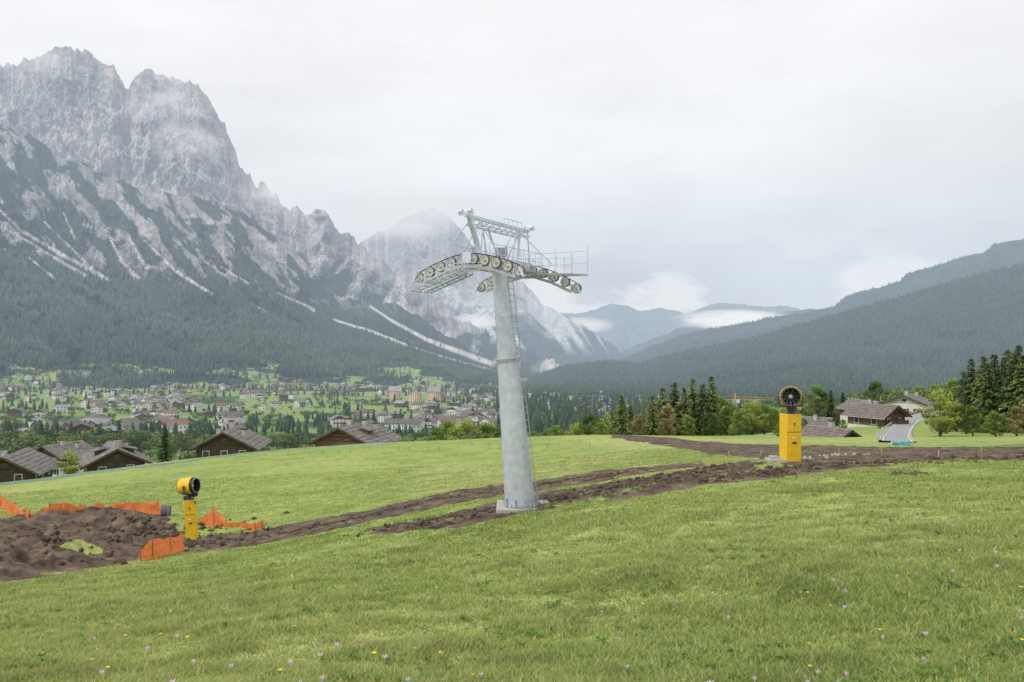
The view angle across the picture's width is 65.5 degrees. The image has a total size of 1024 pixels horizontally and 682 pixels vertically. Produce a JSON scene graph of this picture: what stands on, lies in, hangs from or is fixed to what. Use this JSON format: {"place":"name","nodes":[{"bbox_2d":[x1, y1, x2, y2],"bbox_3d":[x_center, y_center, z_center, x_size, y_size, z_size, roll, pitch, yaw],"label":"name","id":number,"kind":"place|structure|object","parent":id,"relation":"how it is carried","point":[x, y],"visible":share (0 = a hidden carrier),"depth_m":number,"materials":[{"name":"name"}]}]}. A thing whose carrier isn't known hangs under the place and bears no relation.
{"place":"outdoors","nodes":[
{"label":"outdoors","id":0,"kind":"place"},
{"bbox_2d":[0,126,534,392],"bbox_3d":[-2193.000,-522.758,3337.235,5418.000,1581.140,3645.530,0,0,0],"label":"forested mountain","id":1,"kind":"structure","parent":0,"point":[48,196],"depth_m":3553.46,"materials":[{"name":"stone"}]},
{"bbox_2d":[0,237,589,396],"bbox_3d":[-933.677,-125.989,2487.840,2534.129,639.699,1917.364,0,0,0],"label":"distant forest","id":2,"kind":"object","parent":1,"relation":"on","point":[119,344],"visible":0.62,"depth_m":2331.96,"materials":[{"name":"green plant"}]},
{"bbox_2d":[0,46,559,373],"bbox_3d":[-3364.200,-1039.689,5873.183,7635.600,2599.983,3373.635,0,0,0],"label":"rocky mountain","id":3,"kind":"structure","parent":0,"point":[149,129],"depth_m":5695.82,"materials":[{"name":"stone"}]},
{"bbox_2d":[358,208,630,365],"bbox_3d":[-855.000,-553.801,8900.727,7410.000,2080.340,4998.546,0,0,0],"label":"distant rocky peak","id":4,"kind":"structure","parent":0,"point":[411,246],"depth_m":8541.77,"materials":[{"name":"grey stone"}]},
{"bbox_2d":[0,386,1023,681],"bbox_3d":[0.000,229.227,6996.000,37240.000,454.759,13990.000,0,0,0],"label":"ground","id":5,"kind":"structure","parent":0,"point":[20,560],"depth_m":47.87,"materials":[{"name":"green plant"}]},
{"bbox_2d":[0,494,31,517],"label":"orange safety fence","id":6,"kind":"object","parent":5,"relation":"on","point":[7,508],"visible":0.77,"depth_m":58.12,"materials":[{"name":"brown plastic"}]},
{"bbox_2d":[0,447,60,482],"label":"timber chalet","id":7,"kind":"object","parent":5,"relation":"on","point":[27,463],"visible":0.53,"depth_m":123.02,"materials":[{"name":"brown wood"}]},
{"bbox_2d":[35,439,94,476],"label":"timber chalet","id":8,"kind":"object","parent":5,"relation":"on","point":[58,450],"visible":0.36,"depth_m":196.95,"materials":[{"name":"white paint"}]},
{"bbox_2d":[55,450,82,474],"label":"broadleaf tree","id":9,"kind":"object","parent":5,"relation":"on","point":[73,469],"visible":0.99,"depth_m":121.86,"materials":[{"name":"green plant"}]},
{"bbox_2d":[30,499,167,517],"bbox_3d":[-27.082,11.409,53.375,8.699,1.510,3.062,0,0,-8],"label":"orange safety fence","id":10,"kind":"object","parent":5,"relation":"on","point":[146,507],"visible":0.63,"depth_m":53.96,"materials":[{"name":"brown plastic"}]},
{"bbox_2d":[75,437,152,471],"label":"timber chalet","id":11,"kind":"object","parent":5,"relation":"on","point":[115,453],"visible":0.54,"depth_m":128.56,"materials":[{"name":"brown wood"}]},
{"bbox_2d":[3,510,289,564],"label":"soil clods","id":12,"kind":"object","parent":5,"relation":"on","point":[55,538],"visible":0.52,"depth_m":43.32,"materials":[{"name":"brown soil"}]},
{"bbox_2d":[137,528,185,561],"bbox_3d":[-15.598,9.317,36.017,0.468,2.022,5.578,0,0,-4],"label":"orange safety fence","id":13,"kind":"object","parent":5,"relation":"on","point":[169,547],"visible":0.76,"depth_m":35.04,"materials":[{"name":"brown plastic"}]},
{"bbox_2d":[155,426,175,462],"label":"spruce tree","id":14,"kind":"object","parent":5,"relation":"on","point":[165,453],"visible":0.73,"depth_m":139.67,"materials":[{"name":"green plant"}]},
{"bbox_2d":[160,505,170,515],"bbox_3d":[-23.014,11.309,52.944,0.618,0.816,0.966,0,0,-17],"label":"drainage pipe coil","id":15,"kind":"object","parent":5,"relation":"on","point":[163,509],"visible":0.92,"depth_m":52.62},
{"bbox_2d":[176,477,200,538],"bbox_3d":[-17.981,9.306,44.318,1.167,3.486,1.070,0,0,0],"label":"snow cannon","id":16,"kind":"object","parent":5,"relation":"on","point":[189,487],"visible":1,"depth_m":44.08,"materials":[{"name":"yellow paint"}]},
{"bbox_2d":[0,442,397,485],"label":"barrier net","id":17,"kind":"object","parent":5,"relation":"on","point":[71,475],"visible":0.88,"depth_m":93.83,"materials":[{"name":"plastic"}]},
{"bbox_2d":[187,420,270,457],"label":"timber chalet","id":18,"kind":"object","parent":5,"relation":"on","point":[236,439],"visible":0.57,"depth_m":133.12,"materials":[{"name":"brown wood"}]},
{"bbox_2d":[198,504,261,526],"bbox_3d":[-17.083,10.773,47.844,5.770,1.674,0.397,0,0,32],"label":"orange safety fence","id":19,"kind":"object","parent":5,"relation":"on","point":[216,517],"visible":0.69,"depth_m":48.37,"materials":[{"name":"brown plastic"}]},
{"bbox_2d":[3,381,498,396],"bbox_3d":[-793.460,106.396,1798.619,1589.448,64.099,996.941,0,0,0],"label":"valley spruce grove","id":20,"kind":"object","parent":5,"relation":"on","point":[253,386],"visible":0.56,"depth_m":1602.08,"materials":[{"name":"green plant"}]},
{"bbox_2d":[244,520,264,529],"bbox_3d":[-14.995,10.623,46.061,0.928,0.644,1.994,0,0,0],"label":"orange safety fence","id":21,"kind":"object","parent":5,"relation":"on","point":[254,527],"visible":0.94,"depth_m":45.59,"materials":[{"name":"orange plastic"}]},
{"bbox_2d":[0,386,645,459],"bbox_3d":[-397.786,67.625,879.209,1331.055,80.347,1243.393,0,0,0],"label":"valley broadleaf trees","id":22,"kind":"object","parent":5,"relation":"on","point":[139,438],"visible":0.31,"depth_m":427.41,"materials":[{"name":"green plant"}]},
{"bbox_2d":[0,385,665,443],"bbox_3d":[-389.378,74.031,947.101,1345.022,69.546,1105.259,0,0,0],"label":"valley spruce grove","id":23,"kind":"object","parent":5,"relation":"on","point":[39,429],"visible":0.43,"depth_m":601.85,"materials":[{"name":"green plant"}]},
{"bbox_2d":[0,363,687,443],"bbox_3d":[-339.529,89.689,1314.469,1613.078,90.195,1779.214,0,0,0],"label":"distant town","id":24,"kind":"object","parent":5,"relation":"on","point":[420,419],"visible":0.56,"depth_m":1012.81,"materials":[{"name":"paint"}]},
{"bbox_2d":[305,418,401,446],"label":"timber chalet","id":25,"kind":"object","parent":5,"relation":"on","point":[364,431],"visible":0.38,"depth_m":137.74,"materials":[{"name":"brown wood"}]},
{"bbox_2d":[185,469,652,545],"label":"soil clods","id":26,"kind":"object","parent":5,"relation":"on","point":[364,516],"visible":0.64,"depth_m":40.28,"materials":[{"name":"brown soil"}]},
{"bbox_2d":[429,420,462,439],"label":"broadleaf tree","id":27,"kind":"object","parent":5,"relation":"on","point":[447,425],"visible":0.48,"depth_m":159.73,"materials":[{"name":"green plant"}]},
{"bbox_2d":[447,416,486,439],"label":"broadleaf tree","id":28,"kind":"object","parent":5,"relation":"on","point":[464,425],"visible":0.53,"depth_m":149.34,"materials":[{"name":"green plant"}]},
{"bbox_2d":[472,422,500,438],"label":"broadleaf tree","id":29,"kind":"object","parent":5,"relation":"on","point":[484,427],"visible":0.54,"depth_m":154.33,"materials":[{"name":"green plant"}]},
{"bbox_2d":[410,208,587,513],"bbox_3d":[-0.448,1.183,30.022,4.811,11.622,6.085,0,0,28],"label":"chairlift pylon","id":30,"kind":"object","parent":5,"relation":"on","point":[519,492],"visible":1,"depth_m":29.59,"materials":[{"name":"metal"}]},
{"bbox_2d":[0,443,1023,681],"bbox_3d":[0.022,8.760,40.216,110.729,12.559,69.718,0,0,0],"label":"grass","id":31,"kind":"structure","parent":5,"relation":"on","point":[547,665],"depth_m":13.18,"materials":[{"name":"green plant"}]},
{"bbox_2d":[65,482,1023,681],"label":"wildflowers","id":32,"kind":"object","parent":5,"relation":"on","point":[481,674],"visible":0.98,"depth_m":8.97,"materials":[{"name":"purple plant"}]},
{"bbox_2d":[542,425,565,435],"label":"broadleaf tree","id":33,"kind":"object","parent":5,"relation":"on","point":[558,431],"visible":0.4,"depth_m":179.98,"materials":[{"name":"green plant"}]},
{"bbox_2d":[343,462,772,536],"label":"soil clods","id":34,"kind":"object","parent":5,"relation":"on","point":[472,514],"visible":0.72,"depth_m":32.50,"materials":[{"name":"brown soil"}]},
{"bbox_2d":[574,414,605,434],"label":"broadleaf tree","id":35,"kind":"object","parent":5,"relation":"on","point":[588,426],"visible":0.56,"depth_m":169.85,"materials":[{"name":"green plant"}]},
{"bbox_2d":[590,422,610,434],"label":"broadleaf tree","id":36,"kind":"object","parent":5,"relation":"on","point":[598,427],"visible":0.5,"depth_m":164.46,"materials":[{"name":"green plant"}]},
{"bbox_2d":[608,395,633,434],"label":"spruce tree","id":37,"kind":"object","parent":5,"relation":"on","point":[620,427],"visible":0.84,"depth_m":139.60,"materials":[{"name":"green plant"}]},
{"bbox_2d":[630,414,651,434],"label":"broadleaf tree","id":38,"kind":"object","parent":5,"relation":"on","point":[640,417],"visible":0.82,"depth_m":144.74,"materials":[{"name":"brown plant"}]},
{"bbox_2d":[302,438,981,457],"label":"marker stakes","id":39,"kind":"object","parent":5,"relation":"on","point":[547,447],"visible":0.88,"depth_m":89.86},
{"bbox_2d":[641,396,662,435],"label":"spruce tree","id":40,"kind":"object","parent":5,"relation":"on","point":[651,418],"visible":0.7,"depth_m":149.57,"materials":[{"name":"green plant"}]},
{"bbox_2d":[655,387,678,435],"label":"spruce tree","id":41,"kind":"object","parent":5,"relation":"on","point":[662,401],"visible":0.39,"depth_m":154.47,"materials":[{"name":"green plant"}]},
{"bbox_2d":[657,404,679,435],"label":"broadleaf tree","id":42,"kind":"object","parent":5,"relation":"on","point":[665,424],"visible":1,"depth_m":139.49,"materials":[{"name":"brown plant"}]},
{"bbox_2d":[666,382,694,435],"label":"spruce tree","id":43,"kind":"object","parent":5,"relation":"on","point":[672,396],"visible":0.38,"depth_m":159.29,"materials":[{"name":"green plant"}]},
{"bbox_2d":[673,387,698,435],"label":"spruce tree","id":44,"kind":"object","parent":5,"relation":"on","point":[683,403],"visible":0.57,"depth_m":157.45,"materials":[{"name":"green plant"}]},
{"bbox_2d":[677,414,695,435],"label":"broadleaf tree","id":45,"kind":"object","parent":5,"relation":"on","point":[685,422],"visible":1,"depth_m":139.50,"materials":[{"name":"green plant"}]},
{"bbox_2d":[685,378,699,433],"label":"spruce tree","id":46,"kind":"object","parent":5,"relation":"on","point":[692,393],"visible":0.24,"depth_m":164.48,"materials":[{"name":"green plant"}]},
{"bbox_2d":[688,383,720,435],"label":"spruce tree","id":47,"kind":"object","parent":5,"relation":"on","point":[701,405],"visible":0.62,"depth_m":159.38,"materials":[{"name":"green plant"}]},
{"bbox_2d":[472,383,938,397],"bbox_3d":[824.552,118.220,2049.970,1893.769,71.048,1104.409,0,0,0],"label":"valley spruce grove","id":48,"kind":"object","parent":5,"relation":"on","point":[493,388],"visible":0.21,"depth_m":1618.39,"materials":[{"name":"green plant"}]},
{"bbox_2d":[694,376,725,435],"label":"spruce tree","id":49,"kind":"object","parent":5,"relation":"on","point":[712,396],"visible":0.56,"depth_m":159.35,"materials":[{"name":"green plant"}]},
{"bbox_2d":[699,414,723,435],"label":"broadleaf tree","id":50,"kind":"object","parent":5,"relation":"on","point":[711,425],"visible":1,"depth_m":144.84,"materials":[{"name":"green plant"}]},
{"bbox_2d":[709,395,736,435],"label":"broadleaf tree","id":51,"kind":"object","parent":5,"relation":"on","point":[722,399],"visible":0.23,"depth_m":164.32,"materials":[{"name":"green plant"}]},
{"bbox_2d":[713,405,738,435],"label":"broadleaf tree","id":52,"kind":"object","parent":5,"relation":"on","point":[724,411],"visible":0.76,"depth_m":149.57,"materials":[{"name":"green plant"}]},
{"bbox_2d":[494,383,970,435],"bbox_3d":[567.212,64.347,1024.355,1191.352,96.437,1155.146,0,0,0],"label":"valley spruce grove","id":53,"kind":"object","parent":5,"relation":"on","point":[562,416],"visible":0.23,"depth_m":887.79,"materials":[{"name":"green plant"}]},
{"bbox_2d":[729,412,750,434],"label":"broadleaf tree","id":54,"kind":"object","parent":5,"relation":"on","point":[737,416],"visible":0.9,"depth_m":141.84,"materials":[{"name":"green plant"}]},
{"bbox_2d":[734,399,767,434],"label":"broadleaf tree","id":55,"kind":"object","parent":5,"relation":"on","point":[756,426],"visible":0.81,"depth_m":144.82,"materials":[{"name":"green plant"}]},
{"bbox_2d":[566,392,957,435],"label":"tree line","id":56,"kind":"object","parent":5,"relation":"on","point":[855,396],"visible":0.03,"depth_m":252.81,"materials":[{"name":"green plant"}]},
{"bbox_2d":[752,403,778,433],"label":"broadleaf tree","id":57,"kind":"object","parent":5,"relation":"on","point":[764,429],"visible":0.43,"depth_m":149.43,"materials":[{"name":"green plant"}]},
{"bbox_2d":[572,385,959,435],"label":"tree line","id":58,"kind":"object","parent":5,"relation":"on","point":[899,392],"visible":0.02,"depth_m":248.10,"materials":[{"name":"green plant"}]},
{"bbox_2d":[764,408,779,433],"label":"broadleaf tree","id":59,"kind":"object","parent":5,"relation":"on","point":[773,415],"visible":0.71,"depth_m":140.01,"materials":[{"name":"green plant"}]},
{"bbox_2d":[764,455,786,462],"bbox_3d":[13.227,5.976,39.936,0.900,0.420,0.800,0,0,0],"label":"concrete footing","id":60,"kind":"object","parent":5,"relation":"on","point":[773,458],"visible":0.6,"depth_m":39.69,"materials":[{"name":"grey concrete"}]},
{"bbox_2d":[778,386,802,461],"bbox_3d":[13.996,4.188,40.026,1.214,3.874,1.194,0,0,16],"label":"snow cannon","id":61,"kind":"object","parent":5,"relation":"on","point":[790,398],"visible":0.99,"depth_m":39.73,"materials":[{"name":"yellow paint"}]},
{"bbox_2d":[803,384,837,417],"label":"broadleaf tree","id":62,"kind":"object","parent":5,"relation":"on","point":[820,400],"visible":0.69,"depth_m":229.26,"materials":[{"name":"green plant"}]},
{"bbox_2d":[632,453,1023,488],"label":"soil clods","id":63,"kind":"object","parent":5,"relation":"on","point":[786,471],"visible":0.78,"depth_m":35.11,"materials":[{"name":"brown soil"}]},
{"bbox_2d":[801,420,861,436],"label":"roof","id":64,"kind":"object","parent":5,"relation":"on","point":[829,430],"visible":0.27,"depth_m":117.32,"materials":[{"name":"brown tile"}]},
{"bbox_2d":[823,390,839,423],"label":"spruce tree","id":65,"kind":"object","parent":5,"relation":"on","point":[829,408],"visible":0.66,"depth_m":209.61,"materials":[{"name":"green plant"}]},
{"bbox_2d":[801,452,870,461],"bbox_3d":[16.666,6.413,44.223,4.470,1.052,9.905,0,0,38],"label":"rubble","id":66,"kind":"object","parent":5,"relation":"on","point":[826,457],"visible":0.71,"depth_m":45.48,"materials":[{"name":"stone"}]},
{"bbox_2d":[840,415,847,422],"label":"walls","id":67,"kind":"structure","parent":5,"relation":"on","point":[844,418],"depth_m":206.22,"materials":[{"name":"white paint"}]},
{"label":"upper storey","id":68,"kind":"object","parent":67,"relation":"on","visible":0},
{"bbox_2d":[835,398,873,408],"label":"roof","id":69,"kind":"structure","parent":68,"relation":"on","point":[849,404],"depth_m":206.53,"materials":[{"name":"grey"}]},
{"bbox_2d":[848,423,881,426],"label":"walls","id":70,"kind":"structure","parent":5,"relation":"on","point":[854,425],"depth_m":164.35,"materials":[{"name":"white paint"}]},
{"bbox_2d":[848,415,904,425],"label":"storey","id":71,"kind":"object","parent":70,"relation":"on","point":[864,421],"visible":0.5,"depth_m":162.63,"materials":[{"name":"brown wood"}]},
{"bbox_2d":[841,402,909,418],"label":"roof","id":72,"kind":"structure","parent":71,"relation":"on","point":[872,410],"depth_m":163.40,"materials":[{"name":"brown tile"}]},
{"bbox_2d":[861,379,890,403],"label":"broadleaf tree","id":73,"kind":"object","parent":5,"relation":"on","point":[871,388],"visible":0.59,"depth_m":249.55,"materials":[{"name":"green plant"}]},
{"bbox_2d":[920,384,945,409],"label":"broadleaf tree","id":74,"kind":"object","parent":5,"relation":"on","point":[932,387],"visible":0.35,"depth_m":239.28,"materials":[{"name":"green plant"}]},
{"bbox_2d":[915,389,963,436],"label":"broadleaf tree","id":75,"kind":"object","parent":5,"relation":"on","point":[944,426],"visible":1,"depth_m":111.45,"materials":[{"name":"green plant"}]},
{"bbox_2d":[929,378,961,415],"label":"broadleaf tree","id":76,"kind":"object","parent":5,"relation":"on","point":[952,383],"visible":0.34,"depth_m":169.92,"materials":[{"name":"green plant"}]},
{"bbox_2d":[943,401,967,431],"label":"broadleaf tree","id":77,"kind":"object","parent":5,"relation":"on","point":[955,428],"visible":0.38,"depth_m":129.56,"materials":[{"name":"green plant"}]},
{"bbox_2d":[953,371,967,416],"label":"spruce tree","id":78,"kind":"object","parent":5,"relation":"on","point":[962,383],"visible":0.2,"depth_m":149.88,"materials":[{"name":"green plant"}]},
{"bbox_2d":[951,359,979,431],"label":"spruce tree","id":79,"kind":"object","parent":5,"relation":"on","point":[968,401],"visible":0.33,"depth_m":129.76,"materials":[{"name":"green plant"}]},
{"bbox_2d":[955,405,985,435],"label":"broadleaf tree","id":80,"kind":"object","parent":5,"relation":"on","point":[970,414],"visible":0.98,"depth_m":109.86,"materials":[{"name":"green plant"}]},
{"bbox_2d":[958,369,990,431],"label":"spruce tree","id":81,"kind":"object","parent":5,"relation":"on","point":[977,385],"visible":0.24,"depth_m":127.94,"materials":[{"name":"green plant"}]},
{"bbox_2d":[975,355,991,384],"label":"spruce tree","id":82,"kind":"object","parent":5,"relation":"on","point":[984,359],"visible":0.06,"depth_m":149.74,"materials":[{"name":"green plant"}]},
{"bbox_2d":[964,362,1006,432],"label":"spruce tree","id":83,"kind":"object","parent":5,"relation":"on","point":[988,391],"visible":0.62,"depth_m":121.63,"materials":[{"name":"green plant"}]},
{"bbox_2d":[980,411,1007,436],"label":"broadleaf tree","id":84,"kind":"object","parent":5,"relation":"on","point":[997,416],"visible":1,"depth_m":105.82,"materials":[{"name":"green plant"}]},
{"bbox_2d":[981,369,1008,431],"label":"spruce tree","id":85,"kind":"object","parent":5,"relation":"on","point":[997,379],"visible":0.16,"depth_m":125.65,"materials":[{"name":"green plant"}]},
{"bbox_2d":[988,354,1001,384],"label":"spruce tree","id":86,"kind":"object","parent":5,"relation":"on","point":[994,364],"visible":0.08,"depth_m":159.73,"materials":[{"name":"green plant"}]},
{"bbox_2d":[994,357,1012,409],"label":"spruce tree","id":87,"kind":"object","parent":5,"relation":"on","point":[1002,365],"visible":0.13,"depth_m":129.74,"materials":[{"name":"green plant"}]},
{"bbox_2d":[986,352,1022,432],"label":"spruce tree","id":88,"kind":"object","parent":5,"relation":"on","point":[1007,390],"visible":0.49,"depth_m":119.78,"materials":[{"name":"green plant"}]},
{"bbox_2d":[999,355,1023,432],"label":"spruce tree","id":89,"kind":"object","parent":5,"relation":"on","point":[1020,385],"visible":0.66,"depth_m":117.76,"materials":[{"name":"green plant"}]},
{"bbox_2d":[1005,406,1023,435],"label":"broadleaf tree","id":90,"kind":"object","parent":5,"relation":"on","point":[1016,430],"visible":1,"depth_m":103.74,"materials":[{"name":"brown plant"}]},
{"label":"walls","id":91,"kind":"object","parent":5,"relation":"on","visible":0},
{"bbox_2d":[884,403,933,411],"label":"storey","id":92,"kind":"object","parent":91,"relation":"on","point":[910,407],"visible":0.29,"depth_m":210.69,"materials":[{"name":"white paint"}]},
{"bbox_2d":[885,397,917,403],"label":"gable","id":93,"kind":"structure","parent":92,"relation":"on","point":[909,401],"depth_m":211.32,"materials":[{"name":"white paint"}]},
{"bbox_2d":[887,393,935,405],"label":"roof","id":94,"kind":"structure","parent":92,"relation":"on","point":[919,398],"depth_m":212.44,"materials":[{"name":"grey"}]},
{"bbox_2d":[0,0,1023,313],"label":"sky","id":95,"kind":"structure","parent":0,"point":[800,154],"materials":[{"name":"white"}]},
{"bbox_2d":[561,303,799,349],"bbox_3d":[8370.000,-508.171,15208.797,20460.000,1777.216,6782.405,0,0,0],"label":"distant blue mountains","id":96,"kind":"structure","parent":0,"point":[625,327],"depth_m":14713.92,"materials":[{"name":"stone"}]},
{"bbox_2d":[626,309,819,354],"bbox_3d":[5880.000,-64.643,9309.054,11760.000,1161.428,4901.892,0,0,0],"label":"distant forested ridge","id":97,"kind":"structure","parent":0,"point":[661,339],"depth_m":9658.36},
{"bbox_2d":[566,265,1023,385],"bbox_3d":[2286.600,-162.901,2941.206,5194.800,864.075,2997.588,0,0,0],"label":"forested hill","id":98,"kind":"structure","parent":0,"point":[953,316],"depth_m":3156.78,"materials":[{"name":"green plant"}]},
{"bbox_2d":[456,262,1023,398],"bbox_3d":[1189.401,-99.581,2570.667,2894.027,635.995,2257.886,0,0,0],"label":"distant forest","id":99,"kind":"object","parent":98,"relation":"on","point":[860,373],"visible":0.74,"depth_m":2833.02,"materials":[{"name":"green plant"}]},
{"bbox_2d":[626,240,1023,360],"bbox_3d":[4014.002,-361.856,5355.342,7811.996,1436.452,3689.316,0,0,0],"label":"forested hill","id":100,"kind":"structure","parent":0,"point":[938,273],"depth_m":5764.49,"materials":[{"name":"green plant"}]},
{"bbox_2d":[617,238,1023,363],"bbox_3d":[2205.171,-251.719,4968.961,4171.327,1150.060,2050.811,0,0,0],"label":"distant forest","id":101,"kind":"object","parent":100,"relation":"on","point":[655,352],"visible":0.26,"depth_m":5727.16,"materials":[{"name":"green plant"}]},
{"bbox_2d":[879,410,943,441],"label":"road","id":102,"kind":"structure","parent":0,"point":[898,432],"depth_m":133.26,"materials":[{"name":"grey asphalt"}]},
{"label":"walls","id":103,"kind":"object","parent":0,"visible":0},
{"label":"upper storey","id":104,"kind":"object","parent":103,"relation":"on","visible":0},
{"bbox_2d":[801,416,837,426],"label":"roof","id":105,"kind":"structure","parent":104,"relation":"on","point":[819,420],"depth_m":177.37,"materials":[{"name":"grey"}]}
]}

